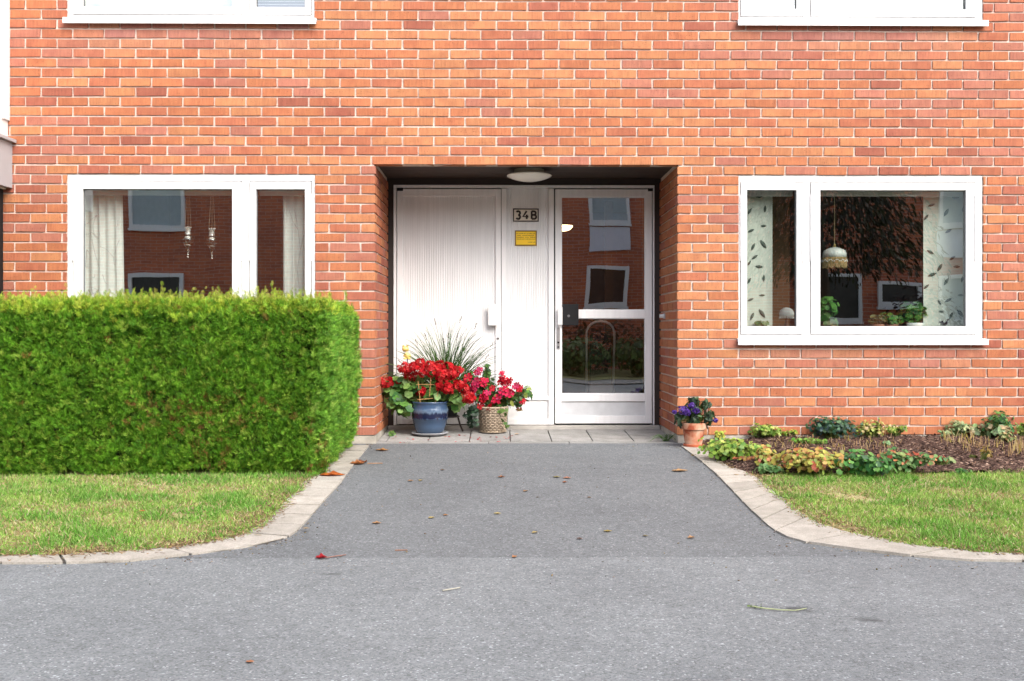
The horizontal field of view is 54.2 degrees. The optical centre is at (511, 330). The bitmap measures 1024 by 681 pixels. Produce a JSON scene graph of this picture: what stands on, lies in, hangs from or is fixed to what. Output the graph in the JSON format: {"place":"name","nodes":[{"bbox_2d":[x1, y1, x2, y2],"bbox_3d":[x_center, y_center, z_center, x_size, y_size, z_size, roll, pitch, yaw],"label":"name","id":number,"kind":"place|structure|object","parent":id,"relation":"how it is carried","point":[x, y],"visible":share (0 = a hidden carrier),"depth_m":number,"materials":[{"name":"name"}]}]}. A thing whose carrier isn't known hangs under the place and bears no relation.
{"place":"outdoors","nodes":[
{"label":"outdoors","id":0,"kind":"place"},
{"bbox_2d":[0,458,317,555],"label":"lawn","id":1,"kind":"structure","parent":0,"point":[67,471],"depth_m":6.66,"materials":[{"name":"plant"}]},
{"bbox_2d":[0,447,347,560],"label":"dry thatch","id":2,"kind":"object","parent":1,"relation":"on","point":[160,544],"visible":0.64,"depth_m":4.88,"materials":[{"name":"plant"}]},
{"bbox_2d":[0,281,363,475],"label":"hedge","id":3,"kind":"object","parent":1,"relation":"on","point":[146,379],"visible":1,"depth_m":6.55,"materials":[{"name":"green plant"}]},
{"bbox_2d":[0,557,1023,680],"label":"road","id":4,"kind":"structure","parent":0,"point":[524,619],"depth_m":3.59,"materials":[{"name":"grey asphalt"}]},
{"bbox_2d":[315,553,326,557],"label":"fallen leaf","id":5,"kind":"object","parent":4,"relation":"on","point":[321,555],"visible":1,"depth_m":4.53,"materials":[{"name":"red plant"}]},
{"bbox_2d":[0,445,1023,563],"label":"kerb","id":6,"kind":"structure","parent":4,"relation":"on","point":[771,512],"depth_m":4.99,"materials":[{"name":"beige concrete"}]},
{"bbox_2d":[320,470,344,475],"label":"fallen leaf","id":7,"kind":"object","parent":6,"relation":"on","point":[333,473],"visible":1,"depth_m":6.58,"materials":[{"name":"orange plant"}]},
{"bbox_2d":[672,397,717,446],"bbox_3d":[1.417,0.706,7.806,0.368,0.392,0.244,0,0,-1],"label":"potted heliotrope","id":8,"kind":"object","parent":6,"relation":"on","point":[692,425],"visible":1,"depth_m":7.76,"materials":[{"name":"ceramic"}]},
{"bbox_2d":[7,444,1019,583],"bbox_3d":[-0.018,0.966,6.028,4.720,0.142,3.894,0,0,-1],"label":"grit","id":9,"kind":"object","parent":4,"relation":"on","point":[500,539],"visible":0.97,"depth_m":4.74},
{"bbox_2d":[747,604,806,610],"bbox_3d":[0.981,1.028,3.707,0.217,0.025,0.047,0,0,14],"label":"plant cutting","id":10,"kind":"object","parent":4,"relation":"on","point":[760,607],"visible":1,"depth_m":3.69,"materials":[{"name":"beige plant"}]},
{"bbox_2d":[376,429,675,443],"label":"paving","id":11,"kind":"structure","parent":0,"point":[577,436],"depth_m":8.40,"materials":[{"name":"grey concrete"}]},
{"bbox_2d":[385,430,395,436],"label":"weed","id":12,"kind":"object","parent":11,"relation":"on","point":[390,433],"visible":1,"depth_m":8.41,"materials":[{"name":"green plant"}]},
{"bbox_2d":[380,358,476,435],"bbox_3d":[-0.713,0.551,8.468,0.836,0.660,0.380,0,0,-1],"label":"potted geranium","id":13,"kind":"object","parent":11,"relation":"on","point":[427,404],"visible":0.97,"depth_m":8.38,"materials":[{"name":"red plant"}]},
{"bbox_2d":[402,345,410,366],"bbox_3d":[-0.907,0.390,8.608,0.082,0.540,0.059,0,0,-1],"label":"garden stake","id":14,"kind":"object","parent":13,"relation":"in","point":[406,349],"visible":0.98,"depth_m":8.59,"materials":[{"name":"beige ceramic"}]},
{"bbox_2d":[383,316,514,431],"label":"potted grass","id":15,"kind":"object","parent":11,"relation":"on","point":[451,414],"depth_m":8.62,"materials":[{"name":"green plant"}]},
{"bbox_2d":[392,434,512,442],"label":"fallen petals","id":16,"kind":"object","parent":11,"relation":"on","point":[455,441],"visible":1,"depth_m":8.25,"materials":[{"name":"red plant"}]},
{"bbox_2d":[462,364,532,432],"bbox_3d":[-0.122,0.580,8.644,0.613,0.591,0.305,0,0,-1],"label":"flower basket","id":17,"kind":"object","parent":11,"relation":"on","point":[490,411],"visible":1,"depth_m":8.57,"materials":[{"name":"wicker"}]},
{"bbox_2d":[172,443,983,557],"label":"path","id":18,"kind":"structure","parent":0,"point":[588,508],"depth_m":5.57,"materials":[{"name":"grey asphalt"}]},
{"bbox_2d":[351,459,363,463],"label":"fallen leaf","id":19,"kind":"object","parent":18,"relation":"on","point":[357,461],"visible":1,"depth_m":6.99,"materials":[{"name":"orange plant"}]},
{"bbox_2d":[702,432,1023,473],"bbox_3d":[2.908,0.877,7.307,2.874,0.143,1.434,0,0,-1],"label":"mulch","id":20,"kind":"object","parent":0,"point":[873,450],"visible":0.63,"depth_m":7.36,"materials":[{"name":"brown soil"}]},
{"bbox_2d":[714,430,726,439],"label":"bed plant","id":21,"kind":"object","parent":20,"relation":"on","point":[719,435],"visible":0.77,"depth_m":7.94,"materials":[{"name":"yellow plant"}]},
{"bbox_2d":[697,437,754,460],"bbox_3d":[1.529,0.843,7.133,0.409,0.170,0.328,0,0,-1],"label":"bed plant","id":22,"kind":"object","parent":20,"relation":"on","point":[721,450],"visible":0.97,"depth_m":7.07,"materials":[{"name":"green plant"}]},
{"bbox_2d":[737,456,756,460],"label":"bed plant","id":23,"kind":"object","parent":20,"relation":"on","point":[744,458],"visible":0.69,"depth_m":6.95,"materials":[{"name":"orange plant"}]},
{"bbox_2d":[740,442,762,455],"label":"bed plant","id":24,"kind":"object","parent":20,"relation":"on","point":[751,451],"visible":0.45,"depth_m":7.12,"materials":[{"name":"green plant"}]},
{"bbox_2d":[753,444,779,464],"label":"bed plant","id":25,"kind":"object","parent":20,"relation":"on","point":[764,454],"visible":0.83,"depth_m":6.73,"materials":[{"name":"yellow plant"}]},
{"bbox_2d":[747,422,786,437],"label":"bed plant","id":26,"kind":"object","parent":20,"relation":"on","point":[766,430],"visible":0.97,"depth_m":7.90,"materials":[{"name":"green plant"}]},
{"bbox_2d":[754,463,784,473],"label":"bed plant","id":27,"kind":"object","parent":20,"relation":"on","point":[767,468],"visible":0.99,"depth_m":6.56,"materials":[{"name":"green plant"}]},
{"bbox_2d":[781,429,798,435],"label":"bed plant","id":28,"kind":"object","parent":20,"relation":"on","point":[793,432],"visible":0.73,"depth_m":7.96,"materials":[{"name":"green plant"}]},
{"bbox_2d":[789,438,826,443],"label":"bed plant","id":29,"kind":"object","parent":20,"relation":"on","point":[812,441],"visible":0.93,"depth_m":7.53,"materials":[{"name":"green plant"}]},
{"bbox_2d":[768,446,850,474],"bbox_3d":[1.980,0.849,6.572,0.553,0.182,0.422,0,0,-27],"label":"bed plant","id":30,"kind":"object","parent":20,"relation":"on","point":[808,461],"visible":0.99,"depth_m":6.51,"materials":[{"name":"yellow plant"}]},
{"bbox_2d":[806,416,863,438],"bbox_3d":[2.595,0.768,7.964,0.537,0.186,0.304,0,0,-1],"label":"bed plant","id":31,"kind":"object","parent":20,"relation":"on","point":[827,427],"visible":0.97,"depth_m":7.92,"materials":[{"name":"green plant"}]},
{"bbox_2d":[832,449,897,475],"bbox_3d":[2.293,0.857,6.543,0.417,0.182,0.347,0,0,13],"label":"bed plant","id":32,"kind":"object","parent":20,"relation":"on","point":[862,464],"visible":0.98,"depth_m":6.46,"materials":[{"name":"green plant"}]},
{"bbox_2d":[855,418,891,437],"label":"bed plant","id":33,"kind":"object","parent":20,"relation":"on","point":[869,429],"visible":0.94,"depth_m":7.93,"materials":[{"name":"green plant"}]},
{"bbox_2d":[882,440,890,445],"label":"bed plant","id":34,"kind":"object","parent":20,"relation":"on","point":[888,442],"visible":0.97,"depth_m":7.42,"materials":[{"name":"green plant"}]},
{"bbox_2d":[766,425,1023,456],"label":"cut stems","id":35,"kind":"object","parent":20,"relation":"on","point":[1017,446],"visible":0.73,"depth_m":7.56,"materials":[{"name":"plant"}]},
{"bbox_2d":[887,424,907,435],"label":"bed plant","id":36,"kind":"object","parent":20,"relation":"on","point":[894,431],"visible":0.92,"depth_m":7.94,"materials":[{"name":"green plant"}]},
{"bbox_2d":[877,447,937,473],"bbox_3d":[2.610,0.856,6.613,0.380,0.166,0.214,0,0,43],"label":"bed plant","id":37,"kind":"object","parent":20,"relation":"on","point":[910,462],"visible":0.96,"depth_m":6.57,"materials":[{"name":"green plant"}]},
{"bbox_2d":[931,456,955,464],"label":"bed plant","id":38,"kind":"object","parent":20,"relation":"on","point":[941,460],"visible":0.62,"depth_m":6.78,"materials":[{"name":"green plant"}]},
{"bbox_2d":[937,430,954,436],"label":"bed plant","id":39,"kind":"object","parent":20,"relation":"on","point":[945,431],"visible":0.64,"depth_m":7.93,"materials":[{"name":"green plant"}]},
{"bbox_2d":[944,419,978,435],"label":"bed plant","id":40,"kind":"object","parent":20,"relation":"on","point":[958,424],"visible":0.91,"depth_m":7.95,"materials":[{"name":"green plant"}]},
{"bbox_2d":[980,447,992,459],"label":"bed plant","id":41,"kind":"object","parent":20,"relation":"on","point":[982,453],"visible":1,"depth_m":6.88,"materials":[{"name":"brown plant"}]},
{"bbox_2d":[967,423,1013,438],"bbox_3d":[3.796,0.795,7.959,0.357,0.120,0.252,0,0,34],"label":"bed plant","id":42,"kind":"object","parent":20,"relation":"on","point":[995,431],"visible":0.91,"depth_m":7.91,"materials":[{"name":"green plant"}]},
{"bbox_2d":[981,410,1018,436],"bbox_3d":[3.881,0.741,7.966,0.332,0.217,0.234,0,0,-1],"label":"bed plant","id":43,"kind":"object","parent":20,"relation":"on","point":[1002,419],"visible":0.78,"depth_m":7.92,"materials":[{"name":"green plant"}]},
{"bbox_2d":[995,432,1016,442],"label":"bed plant","id":44,"kind":"object","parent":20,"relation":"on","point":[1005,438],"visible":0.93,"depth_m":7.75,"materials":[{"name":"green plant"}]},
{"bbox_2d":[1015,422,1023,435],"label":"bed plant","id":45,"kind":"object","parent":20,"relation":"on","point":[1020,431],"visible":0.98,"depth_m":7.96,"materials":[{"name":"green plant"}]},
{"bbox_2d":[743,468,1023,554],"bbox_3d":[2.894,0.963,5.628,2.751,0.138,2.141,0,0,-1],"label":"grass","id":46,"kind":"structure","parent":0,"point":[981,489],"depth_m":5.62,"materials":[{"name":"green plant"}]},
{"bbox_2d":[697,444,1023,554],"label":"dry thatch","id":47,"kind":"object","parent":46,"relation":"on","point":[839,528],"visible":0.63,"depth_m":5.22,"materials":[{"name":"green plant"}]},
{"bbox_2d":[955,468,972,472],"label":"bed plant","id":48,"kind":"object","parent":46,"relation":"on","point":[959,470],"visible":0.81,"depth_m":6.57,"materials":[{"name":"green plant"}]},
{"label":"ground","id":49,"kind":"structure","parent":0,"visible":0},
{"bbox_2d":[0,0,1023,443],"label":"apartment house","id":50,"kind":"structure","parent":49,"relation":"on","point":[394,142],"depth_m":8.03,"materials":[{"name":"brick"}]},
{"bbox_2d":[85,195,123,302],"bbox_3d":[-3.338,-0.578,8.161,0.352,1.173,0.042,0,0,-1],"label":"curtain","id":51,"kind":"object","parent":50,"relation":"hanging from","point":[104,257],"visible":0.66,"depth_m":8.16,"materials":[{"name":"white fabric"}]},
{"bbox_2d":[182,198,192,254],"bbox_3d":[-2.635,-0.855,8.132,0.100,0.518,0.100,0,0,-1],"label":"oil lamp","id":52,"kind":"object","parent":50,"relation":"hanging from","point":[187,230],"visible":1,"depth_m":8.12,"materials":[{"name":"silver metal"}]},
{"bbox_2d":[63,0,316,23],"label":"window","id":53,"kind":"structure","parent":50,"relation":"in","point":[241,11],"depth_m":7.98,"materials":[{"name":"white glass"}]},
{"bbox_2d":[68,174,315,297],"bbox_3d":[-2.560,-0.596,8.040,1.970,1.311,0.135,0,0,-1],"label":"window","id":54,"kind":"structure","parent":50,"relation":"in","point":[243,189],"depth_m":7.98,"materials":[{"name":"white wood"}]},
{"bbox_2d":[207,199,217,258],"bbox_3d":[-2.440,-0.850,8.134,0.100,0.528,0.100,0,0,-1],"label":"oil lamp","id":55,"kind":"object","parent":50,"relation":"hanging from","point":[211,231],"visible":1,"depth_m":8.12,"materials":[{"name":"silver metal"}]},
{"bbox_2d":[258,1,304,4],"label":"venetian blind","id":56,"kind":"object","parent":50,"relation":"hanging from","point":[282,4],"visible":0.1,"depth_m":8.14,"materials":[{"name":"white plastic"}]},
{"bbox_2d":[283,196,304,300],"bbox_3d":[-1.770,-0.578,8.176,0.205,1.173,0.030,0,0,-3],"label":"curtain","id":57,"kind":"object","parent":50,"relation":"hanging from","point":[294,242],"visible":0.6,"depth_m":8.18,"materials":[{"name":"white fabric"}]},
{"bbox_2d":[397,188,500,423],"bbox_3d":[-0.560,-0.222,8.900,0.924,2.101,0.101,0,0,-1],"label":"side door","id":58,"kind":"structure","parent":50,"relation":"in","point":[449,240],"depth_m":8.92,"materials":[{"name":"wood"}]},
{"bbox_2d":[513,208,538,221],"bbox_3d":[0.124,-1.033,8.912,0.230,0.118,0.023,0,0,-1],"label":"number sign","id":59,"kind":"object","parent":50,"relation":"attached to","point":[525,214],"visible":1,"depth_m":8.91,"materials":[{"name":"white metal"}]},
{"bbox_2d":[515,230,536,245],"bbox_3d":[0.124,-0.828,8.916,0.194,0.136,0.016,0,0,-1],"label":"notice sign","id":60,"kind":"object","parent":50,"relation":"attached to","point":[525,237],"visible":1,"depth_m":8.91,"materials":[{"name":"yellow"}]},
{"bbox_2d":[507,167,551,181],"bbox_3d":[0.145,-1.309,8.422,0.379,0.098,0.379,0,0,-1],"label":"ceiling lamp","id":61,"kind":"object","parent":50,"relation":"attached to","point":[529,174],"visible":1,"depth_m":8.31,"materials":[{"name":"white glass"}]},
{"bbox_2d":[562,225,572,230],"bbox_3d":[0.556,-1.130,11.007,0.224,0.067,0.224,0,0,-1],"label":"hall lamp","id":62,"kind":"object","parent":50,"relation":"attached to","point":[566,227],"visible":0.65,"depth_m":10.93,"materials":[{"name":"white glass"}]},
{"bbox_2d":[585,320,615,392],"bbox_3d":[0.842,0.263,9.525,0.291,0.740,0.130,0,0,-1],"label":"hand trolley","id":63,"kind":"object","parent":50,"relation":"in","point":[600,361],"visible":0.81,"depth_m":9.53,"materials":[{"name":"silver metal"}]},
{"bbox_2d":[555,188,652,422],"bbox_3d":[0.821,-0.224,8.918,0.872,2.097,0.096,0,0,-1],"label":"glazed door","id":64,"kind":"structure","parent":50,"relation":"in","point":[569,407],"depth_m":8.92,"materials":[{"name":"metal"}]},
{"bbox_2d":[747,196,771,325],"bbox_3d":[2.021,-0.578,8.223,0.243,1.173,0.010,0,0,-3],"label":"curtain","id":65,"kind":"object","parent":50,"relation":"hanging from","point":[759,258],"visible":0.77,"depth_m":8.23,"materials":[{"name":"white fabric"}]},
{"bbox_2d":[754,321,768,325],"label":"house plant","id":66,"kind":"object","parent":50,"relation":"on","point":[760,323],"visible":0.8,"depth_m":8.15,"materials":[{"name":"green plant"}]},
{"bbox_2d":[747,0,794,8],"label":"curtain","id":67,"kind":"object","parent":50,"relation":"hanging from","point":[770,4],"visible":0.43,"depth_m":8.19,"materials":[{"name":"white fabric"}]},
{"bbox_2d":[779,307,793,325],"bbox_3d":[2.285,-0.111,8.326,0.124,0.174,0.125,0,0,-1],"label":"table lamp","id":68,"kind":"object","parent":50,"relation":"on","point":[786,313],"visible":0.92,"depth_m":8.29,"materials":[{"name":"white"}]},
{"bbox_2d":[820,296,839,325],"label":"house plant","id":69,"kind":"object","parent":50,"relation":"on","point":[828,310],"visible":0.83,"depth_m":8.25,"materials":[{"name":"green plant"}]},
{"bbox_2d":[823,319,838,325],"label":"house plant","id":70,"kind":"object","parent":50,"relation":"on","point":[832,322],"visible":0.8,"depth_m":8.20,"materials":[{"name":"green plant"}]},
{"bbox_2d":[821,197,847,268],"bbox_3d":[2.725,-0.869,8.450,0.214,0.678,0.212,0,0,-1],"label":"pendant lamp","id":71,"kind":"object","parent":50,"relation":"hanging from","point":[834,256],"visible":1,"depth_m":8.38,"materials":[{"name":"beige fabric"}]},
{"bbox_2d":[737,175,988,344],"bbox_3d":[2.808,-0.570,8.076,2.007,1.363,0.180,0,0,-1],"label":"window","id":72,"kind":"structure","parent":50,"relation":"in","point":[807,330],"depth_m":8.04,"materials":[{"name":"white wood"}]},
{"bbox_2d":[737,0,988,25],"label":"window","id":73,"kind":"structure","parent":50,"relation":"in","point":[806,12],"depth_m":8.03,"materials":[{"name":"white wood"}]},
{"bbox_2d":[867,314,884,325],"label":"house plant","id":74,"kind":"object","parent":50,"relation":"on","point":[875,319],"visible":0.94,"depth_m":8.27,"materials":[{"name":"brown plant"}]},
{"bbox_2d":[820,0,962,9],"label":"curtain","id":75,"kind":"object","parent":50,"relation":"hanging from","point":[893,4],"visible":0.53,"depth_m":8.20,"materials":[{"name":"white fabric"}]},
{"bbox_2d":[880,312,906,325],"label":"house plant","id":76,"kind":"object","parent":50,"relation":"on","point":[891,319],"visible":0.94,"depth_m":8.25,"materials":[{"name":"green plant"}]},
{"bbox_2d":[897,301,926,325],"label":"house plant","id":77,"kind":"object","parent":50,"relation":"on","point":[914,312],"visible":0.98,"depth_m":8.23,"materials":[{"name":"green plant"}]},
{"bbox_2d":[923,196,962,325],"bbox_3d":[3.599,-0.578,8.238,0.418,1.173,0.015,0,0,1],"label":"curtain","id":78,"kind":"object","parent":50,"relation":"hanging from","point":[943,259],"visible":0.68,"depth_m":8.24,"materials":[{"name":"white fabric"}]},
{"label":"paving bed","id":79,"kind":"structure","parent":0,"visible":0},
{"bbox_2d":[650,434,674,440],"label":"weed","id":80,"kind":"object","parent":79,"relation":"on","point":[665,437],"visible":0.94,"depth_m":8.13,"materials":[{"name":"green plant"}]}
]}

